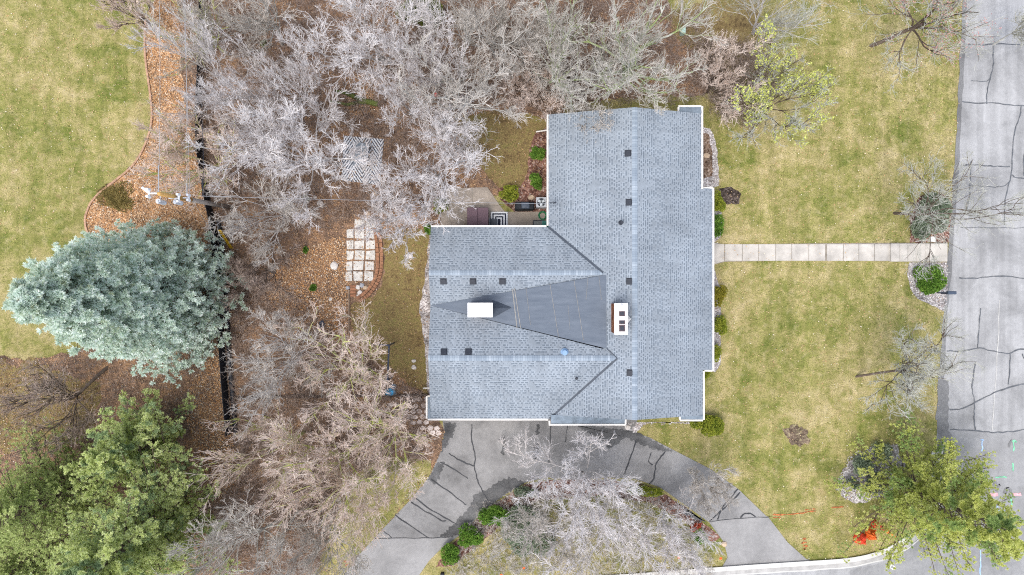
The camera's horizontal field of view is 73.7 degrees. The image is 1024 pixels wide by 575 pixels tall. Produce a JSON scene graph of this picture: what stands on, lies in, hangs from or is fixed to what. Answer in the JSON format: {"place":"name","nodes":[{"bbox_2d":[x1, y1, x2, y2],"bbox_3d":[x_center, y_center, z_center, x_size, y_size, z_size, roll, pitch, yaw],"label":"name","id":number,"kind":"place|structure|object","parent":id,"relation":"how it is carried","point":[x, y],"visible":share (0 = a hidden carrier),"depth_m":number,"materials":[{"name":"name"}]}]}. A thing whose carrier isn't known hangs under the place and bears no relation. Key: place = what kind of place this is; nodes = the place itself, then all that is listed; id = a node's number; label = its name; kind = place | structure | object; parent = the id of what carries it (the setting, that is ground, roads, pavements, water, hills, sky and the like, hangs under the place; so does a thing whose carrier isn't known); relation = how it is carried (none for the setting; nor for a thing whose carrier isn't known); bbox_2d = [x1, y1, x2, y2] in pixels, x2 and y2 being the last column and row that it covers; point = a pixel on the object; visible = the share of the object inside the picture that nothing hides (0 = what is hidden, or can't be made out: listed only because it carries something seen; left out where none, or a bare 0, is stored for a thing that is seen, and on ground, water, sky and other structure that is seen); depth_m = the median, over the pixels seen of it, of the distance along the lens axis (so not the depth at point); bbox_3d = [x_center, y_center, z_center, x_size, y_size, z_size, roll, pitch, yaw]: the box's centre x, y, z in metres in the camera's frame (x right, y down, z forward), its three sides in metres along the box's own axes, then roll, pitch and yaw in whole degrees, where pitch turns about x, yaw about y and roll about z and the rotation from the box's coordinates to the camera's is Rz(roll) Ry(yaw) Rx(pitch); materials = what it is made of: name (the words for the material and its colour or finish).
{"place":"outdoors","nodes":[
{"label":"outdoors","id":0,"kind":"place"},
{"bbox_2d":[86,0,210,251],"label":"leafy bed ground","id":1,"kind":"structure","parent":0,"point":[156,51],"depth_m":44.99,"materials":[{"name":"orange plant"}]},
{"bbox_2d":[96,181,134,211],"bbox_3d":[-26.125,-5.991,44.917,2.653,0.239,2.147,0,90,0],"label":"ground cover plant","id":2,"kind":"object","parent":1,"relation":"on","point":[118,200],"visible":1,"depth_m":44.89,"materials":[{"name":"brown plant"}]},
{"bbox_2d":[131,99,198,182],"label":"bare tree","id":3,"kind":"object","parent":1,"relation":"on","point":[182,134],"visible":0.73,"depth_m":41.13,"materials":[{"name":"beige plant"}]},
{"bbox_2d":[0,0,721,574],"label":"woodland floor","id":4,"kind":"structure","parent":0,"point":[188,440],"depth_m":44.99,"materials":[{"name":"brown plant"}]},
{"bbox_2d":[0,506,83,574],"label":"cedar tree","id":5,"kind":"object","parent":4,"relation":"on","point":[11,570],"visible":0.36,"depth_m":41.11,"materials":[{"name":"green plant"}]},
{"bbox_2d":[0,357,122,459],"bbox_3d":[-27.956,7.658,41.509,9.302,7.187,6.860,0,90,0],"label":"bare tree","id":6,"kind":"object","parent":4,"relation":"on","point":[45,386],"visible":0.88,"depth_m":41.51,"materials":[{"name":"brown plant"}]},
{"bbox_2d":[0,416,125,574],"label":"cedar tree","id":7,"kind":"object","parent":4,"relation":"on","point":[32,495],"visible":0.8,"depth_m":40.01,"materials":[{"name":"green plant"}]},
{"bbox_2d":[0,349,214,453],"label":"underbrush","id":8,"kind":"object","parent":4,"relation":"on","point":[81,398],"visible":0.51,"depth_m":44.75,"materials":[{"name":"brown plant"}]},
{"bbox_2d":[92,0,155,39],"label":"bare tree","id":9,"kind":"object","parent":4,"relation":"on","point":[117,6],"visible":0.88,"depth_m":41.60,"materials":[{"name":"brown plant"}]},
{"bbox_2d":[1,217,248,387],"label":"blue spruce","id":10,"kind":"object","parent":4,"relation":"on","point":[134,293],"visible":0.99,"depth_m":36.91,"materials":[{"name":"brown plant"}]},
{"bbox_2d":[60,388,195,501],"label":"juniper tree","id":11,"kind":"object","parent":4,"relation":"on","point":[144,423],"visible":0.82,"depth_m":39.76,"materials":[{"name":"green plant"}]},
{"bbox_2d":[29,411,242,574],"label":"juniper tree","id":12,"kind":"object","parent":4,"relation":"on","point":[136,538],"visible":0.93,"depth_m":38.40,"materials":[{"name":"green plant"}]},
{"bbox_2d":[126,0,234,84],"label":"bare tree","id":13,"kind":"object","parent":4,"relation":"on","point":[199,12],"visible":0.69,"depth_m":40.36,"materials":[{"name":"beige plant"}]},
{"bbox_2d":[141,186,232,208],"bbox_3d":[-18.412,-4.879,40.044,1.395,10.129,0.990,21,90,0],"label":"utility pole","id":14,"kind":"object","parent":4,"relation":"on","point":[178,196],"visible":1,"depth_m":36.78,"materials":[{"name":"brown wood"}]},
{"bbox_2d":[124,99,250,213],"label":"bare tree","id":15,"kind":"object","parent":4,"relation":"on","point":[182,184],"visible":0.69,"depth_m":40.20,"materials":[{"name":"beige plant"}]},
{"bbox_2d":[120,0,266,131],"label":"bare tree","id":16,"kind":"object","parent":4,"relation":"on","point":[217,75],"visible":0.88,"depth_m":37.82,"materials":[{"name":"grey plant"}]},
{"bbox_2d":[195,0,231,435],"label":"privacy fence","id":17,"kind":"object","parent":4,"relation":"on","point":[222,363],"visible":0.48,"depth_m":44.41,"materials":[{"name":"black wood"}]},
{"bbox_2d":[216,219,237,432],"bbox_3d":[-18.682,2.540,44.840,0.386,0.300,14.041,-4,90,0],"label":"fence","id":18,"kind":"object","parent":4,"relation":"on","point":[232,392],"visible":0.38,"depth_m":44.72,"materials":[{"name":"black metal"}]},
{"bbox_2d":[84,0,379,497],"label":"leaf litter","id":19,"kind":"object","parent":4,"relation":"on","point":[214,378],"visible":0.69,"depth_m":44.95,"materials":[{"name":"orange plant"}]},
{"bbox_2d":[175,0,304,63],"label":"bare tree","id":20,"kind":"object","parent":4,"relation":"on","point":[260,26],"visible":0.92,"depth_m":39.84,"materials":[{"name":"grey plant"}]},
{"bbox_2d":[181,74,309,168],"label":"bare tree","id":21,"kind":"object","parent":4,"relation":"on","point":[241,126],"visible":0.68,"depth_m":39.12,"materials":[{"name":"grey plant"}]},
{"bbox_2d":[187,399,315,514],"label":"bare tree","id":22,"kind":"object","parent":4,"relation":"on","point":[285,433],"visible":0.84,"depth_m":38.64,"materials":[{"name":"beige plant"}]},
{"bbox_2d":[212,238,304,310],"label":"bare tree","id":23,"kind":"object","parent":4,"relation":"on","point":[247,275],"visible":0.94,"depth_m":42.06,"materials":[{"name":"brown plant"}]},
{"bbox_2d":[152,483,367,574],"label":"bare tree","id":24,"kind":"object","parent":4,"relation":"on","point":[277,540],"visible":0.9,"depth_m":39.67,"materials":[{"name":"grey plant"}]},
{"bbox_2d":[201,159,325,271],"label":"bare tree","id":25,"kind":"object","parent":4,"relation":"on","point":[287,210],"visible":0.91,"depth_m":40.47,"materials":[{"name":"grey plant"}]},
{"bbox_2d":[205,14,328,139],"bbox_3d":[-13.614,-11.763,38.947,6.956,12.255,5.682,0,90,0],"label":"bare tree","id":26,"kind":"object","parent":4,"relation":"on","point":[289,62],"visible":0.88,"depth_m":38.83,"materials":[{"name":"grey plant"}]},
{"bbox_2d":[218,306,334,442],"bbox_3d":[-13.968,4.315,40.402,6.984,9.317,6.845,-23,90,0],"label":"bare tree","id":27,"kind":"object","parent":4,"relation":"on","point":[274,382],"visible":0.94,"depth_m":39.80,"materials":[{"name":"grey plant"}]},
{"bbox_2d":[182,80,387,230],"bbox_3d":[-12.300,-7.703,39.272,8.344,11.595,9.522,43,90,0],"label":"bare tree","id":28,"kind":"object","parent":4,"relation":"on","point":[268,157],"visible":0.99,"depth_m":38.11,"materials":[{"name":"grey plant"}]},
{"bbox_2d":[184,256,434,574],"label":"underbrush","id":29,"kind":"object","parent":4,"relation":"on","point":[259,493],"visible":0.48,"depth_m":44.57,"materials":[{"name":"brown plant"}]},
{"bbox_2d":[271,514,373,574],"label":"bare tree","id":30,"kind":"object","parent":4,"relation":"on","point":[317,548],"visible":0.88,"depth_m":40.84,"materials":[{"name":"grey plant"}]},
{"bbox_2d":[251,373,394,547],"bbox_3d":[-10.445,9.490,39.699,7.642,10.789,9.369,0,90,0],"label":"bare tree","id":31,"kind":"object","parent":4,"relation":"on","point":[344,508],"visible":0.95,"depth_m":38.08,"materials":[{"name":"beige plant"}]},
{"bbox_2d":[273,300,397,450],"bbox_3d":[-10.856,4.413,40.623,7.760,8.914,7.376,-27,90,0],"label":"bare tree","id":32,"kind":"object","parent":4,"relation":"on","point":[362,372],"visible":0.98,"depth_m":39.78,"materials":[{"name":"beige plant"}]},
{"bbox_2d":[342,136,383,184],"bbox_3d":[-9.888,-8.372,44.960,2.647,0.020,3.045,5,90,0],"label":"patterned rug","id":33,"kind":"object","parent":4,"relation":"on","point":[375,151],"visible":0.43,"depth_m":44.95,"materials":[{"name":"grey fabric"}]},
{"bbox_2d":[356,228,382,301],"bbox_3d":[-9.101,-1.440,44.950,1.305,0.120,5.172,13,90,0],"label":"brick edging","id":34,"kind":"object","parent":4,"relation":"on","point":[377,270],"visible":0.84,"depth_m":44.89,"materials":[{"name":"brown brick"}]},
{"bbox_2d":[298,0,456,100],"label":"bare tree","id":35,"kind":"object","parent":4,"relation":"on","point":[363,40],"visible":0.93,"depth_m":38.17,"materials":[{"name":"grey plant"}]},
{"bbox_2d":[325,392,437,512],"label":"bare tree","id":36,"kind":"object","parent":4,"relation":"on","point":[405,471],"visible":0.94,"depth_m":39.45,"materials":[{"name":"beige plant"}]},
{"bbox_2d":[350,163,425,269],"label":"bare tree","id":37,"kind":"object","parent":4,"relation":"on","point":[381,209],"visible":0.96,"depth_m":40.30,"materials":[{"name":"grey plant"}]},
{"bbox_2d":[364,30,446,137],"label":"bare tree","id":38,"kind":"object","parent":4,"relation":"on","point":[392,90],"visible":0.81,"depth_m":38.84,"materials":[{"name":"grey plant"}]},
{"bbox_2d":[374,0,482,95],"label":"bare tree","id":39,"kind":"object","parent":4,"relation":"on","point":[450,35],"visible":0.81,"depth_m":38.60,"materials":[{"name":"grey plant"}]},
{"bbox_2d":[364,99,502,233],"bbox_3d":[-4.475,-6.581,39.957,7.403,10.205,6.143,-42,90,0],"label":"bare tree","id":40,"kind":"object","parent":4,"relation":"on","point":[421,177],"visible":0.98,"depth_m":38.93,"materials":[{"name":"grey plant"}]},
{"bbox_2d":[405,85,485,186],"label":"bare tree","id":41,"kind":"object","parent":4,"relation":"on","point":[465,127],"visible":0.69,"depth_m":39.73,"materials":[{"name":"grey plant"}]},
{"bbox_2d":[180,0,720,255],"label":"underbrush","id":42,"kind":"object","parent":4,"relation":"on","point":[397,90],"visible":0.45,"depth_m":44.55,"materials":[{"name":"plant"}]},
{"bbox_2d":[390,0,528,141],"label":"bare tree","id":43,"kind":"object","parent":4,"relation":"on","point":[481,87],"visible":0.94,"depth_m":37.88,"materials":[{"name":"grey plant"}]},
{"bbox_2d":[420,0,557,77],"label":"bare tree","id":44,"kind":"object","parent":4,"relation":"on","point":[499,46],"visible":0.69,"depth_m":39.11,"materials":[{"name":"grey plant"}]},
{"bbox_2d":[467,0,576,85],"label":"bare tree","id":45,"kind":"object","parent":4,"relation":"on","point":[537,27],"visible":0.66,"depth_m":39.88,"materials":[{"name":"grey plant"}]},
{"bbox_2d":[497,128,546,211],"bbox_3d":[0.756,-7.746,44.984,3.455,0.001,5.639,0,90,0],"label":"planting bed","id":46,"kind":"object","parent":4,"relation":"on","point":[526,190],"visible":0.57,"depth_m":44.98,"materials":[{"name":"brown soil"}]},
{"bbox_2d":[489,47,566,122],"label":"bare tree","id":47,"kind":"object","parent":4,"relation":"on","point":[523,99],"visible":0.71,"depth_m":41.76,"materials":[{"name":"brown plant"}]},
{"bbox_2d":[426,105,713,425],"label":"house","id":48,"kind":"structure","parent":4,"relation":"on","point":[614,259],"depth_m":41.20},
{"bbox_2d":[531,16,636,143],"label":"bare tree","id":49,"kind":"object","parent":4,"relation":"on","point":[584,104],"visible":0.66,"depth_m":40.79,"materials":[{"name":"grey plant"}]},
{"bbox_2d":[527,0,651,120],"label":"bare tree","id":50,"kind":"object","parent":4,"relation":"on","point":[560,58],"visible":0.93,"depth_m":37.44,"materials":[{"name":"grey wood"}]},
{"bbox_2d":[547,0,727,114],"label":"bare tree","id":51,"kind":"object","parent":4,"relation":"on","point":[641,37],"visible":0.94,"depth_m":37.27,"materials":[{"name":"grey wood"}]},
{"bbox_2d":[688,30,772,129],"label":"bare tree","id":52,"kind":"object","parent":4,"relation":"on","point":[729,80],"visible":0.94,"depth_m":41.15,"materials":[{"name":"brown plant"}]},
{"bbox_2d":[317,457,431,574],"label":"side lawn","id":53,"kind":"structure","parent":0,"point":[392,512],"depth_m":44.99,"materials":[{"name":"green plant"}]},
{"bbox_2d":[293,450,393,574],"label":"bare tree","id":54,"kind":"object","parent":53,"relation":"on","point":[362,519],"visible":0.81,"depth_m":39.57,"materials":[{"name":"beige plant"}]},
{"bbox_2d":[350,227,429,393],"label":"back lawn","id":55,"kind":"structure","parent":0,"point":[384,325],"depth_m":44.99,"materials":[{"name":"green plant"}]},
{"bbox_2d":[419,235,429,393],"bbox_3d":[-5.647,2.620,44.984,0.952,0.001,12.196,0,90,0],"label":"planting bed","id":56,"kind":"object","parent":55,"relation":"on","point":[424,307],"visible":0.41,"depth_m":44.98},
{"bbox_2d":[347,537,447,574],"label":"driveway apron","id":57,"kind":"object","parent":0,"point":[401,556],"visible":0.88,"depth_m":44.97,"materials":[{"name":"concrete"}]},
{"bbox_2d":[0,0,962,574],"bbox_3d":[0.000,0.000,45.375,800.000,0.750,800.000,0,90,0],"label":"lawn","id":58,"kind":"structure","parent":0,"point":[40,162],"depth_m":45.00,"materials":[{"name":"green plant"}]},
{"bbox_2d":[84,20,152,239],"bbox_3d":[-25.167,-10.107,44.960,2.535,0.120,15.026,17,90,0],"label":"garden edging","id":59,"kind":"object","parent":58,"relation":"on","point":[137,158],"visible":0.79,"depth_m":44.90,"materials":[{"name":"brick"}]},
{"bbox_2d":[0,0,961,559],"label":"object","id":60,"kind":"object","parent":58,"relation":"on","point":[726,218],"visible":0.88,"depth_m":44.96,"materials":[{"name":"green plant"}]},
{"bbox_2d":[501,504,556,556],"bbox_3d":[1.075,15.829,44.329,3.667,1.412,3.572,0,90,0],"label":"bare shrub","id":61,"kind":"object","parent":58,"relation":"on","point":[515,522],"visible":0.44,"depth_m":44.06,"materials":[{"name":"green plant"}]},
{"bbox_2d":[487,488,602,574],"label":"bare tree","id":62,"kind":"object","parent":58,"relation":"on","point":[541,524],"visible":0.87,"depth_m":40.84,"materials":[{"name":"grey plant"}]},
{"bbox_2d":[436,479,719,566],"bbox_3d":[4.100,15.079,44.984,18.879,0.001,5.077,-5,90,0],"label":"planting bed","id":63,"kind":"object","parent":58,"relation":"on","point":[664,498],"visible":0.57,"depth_m":44.98,"materials":[{"name":"brown soil"}]},
{"bbox_2d":[457,522,483,547],"bbox_3d":[-2.681,16.122,44.465,1.784,1.133,1.602,0,90,0],"label":"bush","id":64,"kind":"object","parent":63,"relation":"on","point":[469,537],"visible":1,"depth_m":44.23,"materials":[{"name":"green plant"}]},
{"bbox_2d":[478,505,509,525],"bbox_3d":[-1.188,14.812,44.388,2.068,1.291,1.435,11,90,0],"label":"bush","id":65,"kind":"object","parent":63,"relation":"on","point":[492,512],"visible":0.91,"depth_m":44.15,"materials":[{"name":"green plant"}]},
{"bbox_2d":[498,426,645,540],"bbox_3d":[3.524,11.406,40.420,7.289,9.383,7.149,-23,90,0],"label":"bare tree","id":66,"kind":"object","parent":63,"relation":"on","point":[587,487],"visible":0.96,"depth_m":39.67,"materials":[{"name":"grey plant"}]},
{"bbox_2d":[602,481,724,574],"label":"bare tree","id":67,"kind":"object","parent":63,"relation":"on","point":[669,532],"visible":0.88,"depth_m":40.34,"materials":[{"name":"grey plant"}]},
{"bbox_2d":[687,460,742,521],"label":"bare tree","id":68,"kind":"object","parent":63,"relation":"on","point":[696,483],"visible":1,"depth_m":41.19,"materials":[{"name":"grey plant"}]},
{"bbox_2d":[446,480,715,574],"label":"underbrush","id":69,"kind":"object","parent":58,"relation":"on","point":[556,565],"visible":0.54,"depth_m":44.72,"materials":[{"name":"plant"}]},
{"bbox_2d":[529,468,697,574],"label":"bare tree","id":70,"kind":"object","parent":58,"relation":"on","point":[618,537],"visible":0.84,"depth_m":40.09,"materials":[{"name":"grey plant"}]},
{"bbox_2d":[689,414,724,436],"bbox_3d":[12.700,8.985,44.409,2.319,1.250,1.492,0,90,0],"label":"foundation shrub","id":71,"kind":"object","parent":58,"relation":"on","point":[713,425],"visible":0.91,"depth_m":44.10,"materials":[{"name":"green plant"}]},
{"bbox_2d":[700,32,780,136],"bbox_3d":[14.924,-13.234,44.556,5.842,1.654,7.158,0,90,0],"label":"underbrush","id":72,"kind":"object","parent":58,"relation":"on","point":[741,64],"visible":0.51,"depth_m":44.62,"materials":[{"name":"grey plant"}]},
{"bbox_2d":[620,451,934,574],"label":"kerb","id":73,"kind":"structure","parent":58,"relation":"on","point":[791,564],"depth_m":44.87,"materials":[{"name":"concrete"}]},
{"bbox_2d":[722,14,838,148],"bbox_3d":[15.856,-11.184,41.191,6.341,7.745,7.664,24,90,0],"label":"budding tree","id":74,"kind":"object","parent":58,"relation":"on","point":[783,88],"visible":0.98,"depth_m":40.50,"materials":[{"name":"green plant"}]},
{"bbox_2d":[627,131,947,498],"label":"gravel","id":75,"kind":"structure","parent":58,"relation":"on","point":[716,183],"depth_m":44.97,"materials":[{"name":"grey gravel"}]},
{"bbox_2d":[783,424,809,446],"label":"bare earth","id":76,"kind":"structure","parent":58,"relation":"on","point":[793,431],"depth_m":44.98,"materials":[{"name":"brown soil"}]},
{"bbox_2d":[714,243,889,263],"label":"front walk","id":77,"kind":"structure","parent":58,"relation":"on","point":[835,252],"depth_m":44.95,"materials":[{"name":"concrete"}]},
{"bbox_2d":[836,445,904,503],"bbox_3d":[23.723,12.434,45.162,5.065,0.357,3.515,-29,90,0],"label":"planting bed","id":78,"kind":"object","parent":58,"relation":"on","point":[856,500],"visible":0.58,"depth_m":44.98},
{"bbox_2d":[889,244,946,261],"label":"walkway","id":79,"kind":"structure","parent":58,"relation":"on","point":[898,250],"depth_m":45.40,"materials":[{"name":"concrete"}]},
{"bbox_2d":[855,305,986,419],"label":"street tree","id":80,"kind":"object","parent":58,"relation":"on","point":[909,385],"visible":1,"depth_m":40.44,"materials":[{"name":"grey plant"}]},
{"bbox_2d":[824,407,1023,574],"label":"deciduous tree","id":81,"kind":"object","parent":58,"relation":"on","point":[946,492],"visible":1,"depth_m":40.40,"materials":[{"name":"green plant"}]},
{"bbox_2d":[845,0,1005,95],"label":"street tree","id":82,"kind":"object","parent":58,"relation":"on","point":[917,25],"visible":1,"depth_m":40.42,"materials":[{"name":"brown plant"}]},
{"bbox_2d":[907,262,946,310],"bbox_3d":[27.728,-0.067,45.546,2.960,0.375,3.274,0,90,0],"label":"planting bed","id":83,"kind":"object","parent":58,"relation":"on","point":[917,295],"visible":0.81,"depth_m":45.57,"materials":[{"name":"grey gravel"}]},
{"bbox_2d":[913,264,947,295],"bbox_3d":[27.558,-0.561,44.950,2.092,1.309,2.036,-11,90,0],"label":"round hedge bush","id":84,"kind":"object","parent":83,"relation":"on","point":[937,283],"visible":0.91,"depth_m":44.65,"materials":[{"name":"green plant"}]},
{"bbox_2d":[910,194,950,242],"bbox_3d":[28.002,-4.615,45.561,3.123,0.346,3.352,0,90,0],"label":"planting bed","id":85,"kind":"object","parent":58,"relation":"on","point":[946,234],"visible":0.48,"depth_m":45.58,"materials":[{"name":"brown soil"}]},
{"bbox_2d":[910,192,952,239],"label":"sprawling juniper","id":86,"kind":"object","parent":85,"relation":"on","point":[916,233],"visible":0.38,"depth_m":44.92,"materials":[{"name":"green plant"}]},
{"bbox_2d":[893,145,1023,285],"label":"street tree","id":87,"kind":"object","parent":58,"relation":"on","point":[932,213],"visible":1,"depth_m":40.68,"materials":[{"name":"grey plant"}]},
{"bbox_2d":[440,187,546,224],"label":"patio","id":88,"kind":"structure","parent":0,"point":[514,218],"depth_m":44.97,"materials":[{"name":"concrete"}]},
{"bbox_2d":[467,208,487,224],"bbox_3d":[-2.213,-4.230,44.530,1.377,0.900,1.876,0,90,0],"label":"hot tub","id":89,"kind":"object","parent":88,"relation":"on","point":[478,216],"visible":0.59,"depth_m":44.08,"materials":[{"name":"plastic"}]},
{"bbox_2d":[453,110,546,187],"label":"back lawn","id":90,"kind":"structure","parent":0,"point":[515,168],"depth_m":44.99,"materials":[{"name":"green plant"}]},
{"bbox_2d":[366,419,794,554],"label":"driveway","id":91,"kind":"structure","parent":0,"point":[493,465],"depth_m":44.98,"materials":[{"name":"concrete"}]},
{"bbox_2d":[440,477,523,537],"bbox_3d":[-2.191,14.364,44.964,6.576,0.001,1.483,-38,90,0],"label":"asphalt patch","id":92,"kind":"object","parent":91,"relation":"on","point":[498,491],"visible":0.91,"depth_m":44.96,"materials":[{"name":"grey asphalt"}]},
{"bbox_2d":[375,424,768,538],"bbox_3d":[3.961,12.767,44.956,26.116,0.010,7.578,0,90,0],"label":"driveway crack","id":93,"kind":"object","parent":91,"relation":"on","point":[722,508],"visible":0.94,"depth_m":44.96,"materials":[{"name":"black asphalt"}]},
{"bbox_2d":[578,426,671,452],"bbox_3d":[7.342,10.067,44.964,6.606,0.001,1.526,7,90,0],"label":"asphalt patch","id":94,"kind":"object","parent":91,"relation":"on","point":[640,438],"visible":0.86,"depth_m":44.96,"materials":[{"name":"grey asphalt"}]},
{"bbox_2d":[665,0,765,99],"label":"side lawn","id":95,"kind":"structure","parent":0,"point":[731,21],"depth_m":44.99,"materials":[{"name":"green plant"}]},
{"bbox_2d":[707,0,837,71],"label":"street tree","id":96,"kind":"object","parent":95,"relation":"on","point":[787,24],"visible":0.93,"depth_m":40.88,"materials":[{"name":"grey plant"}]},
{"bbox_2d":[712,516,810,566],"bbox_3d":[16.707,16.744,44.970,6.974,0.001,3.360,-4,90,0],"label":"driveway apron","id":97,"kind":"object","parent":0,"point":[753,541],"visible":0.88,"depth_m":44.97,"materials":[{"name":"concrete"}]},
{"bbox_2d":[753,0,1023,574],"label":"street","id":98,"kind":"structure","parent":0,"point":[987,132],"depth_m":45.73,"materials":[{"name":"grey asphalt"}]},
{"bbox_2d":[682,451,939,574],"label":"kerb pan","id":99,"kind":"object","parent":98,"relation":"on","point":[856,563],"visible":0.48,"depth_m":44.97,"materials":[{"name":"concrete"}]},
{"bbox_2d":[937,380,951,458],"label":"road edge asphalt","id":100,"kind":"structure","parent":98,"relation":"on","point":[942,426],"depth_m":45.73,"materials":[{"name":"grey asphalt"}]},
{"bbox_2d":[935,1,966,419],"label":"road edge asphalt","id":101,"kind":"structure","parent":98,"relation":"on","point":[957,151],"depth_m":45.73,"materials":[{"name":"grey asphalt"}]},
{"bbox_2d":[947,43,1023,432],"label":"road crack","id":102,"kind":"object","parent":98,"relation":"on","point":[986,102],"visible":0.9,"depth_m":45.72,"materials":[{"name":"black asphalt"}]},
{"bbox_2d":[850,431,1023,574],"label":"road","id":103,"kind":"structure","parent":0,"point":[1005,458],"depth_m":45.73,"materials":[{"name":"grey asphalt"}]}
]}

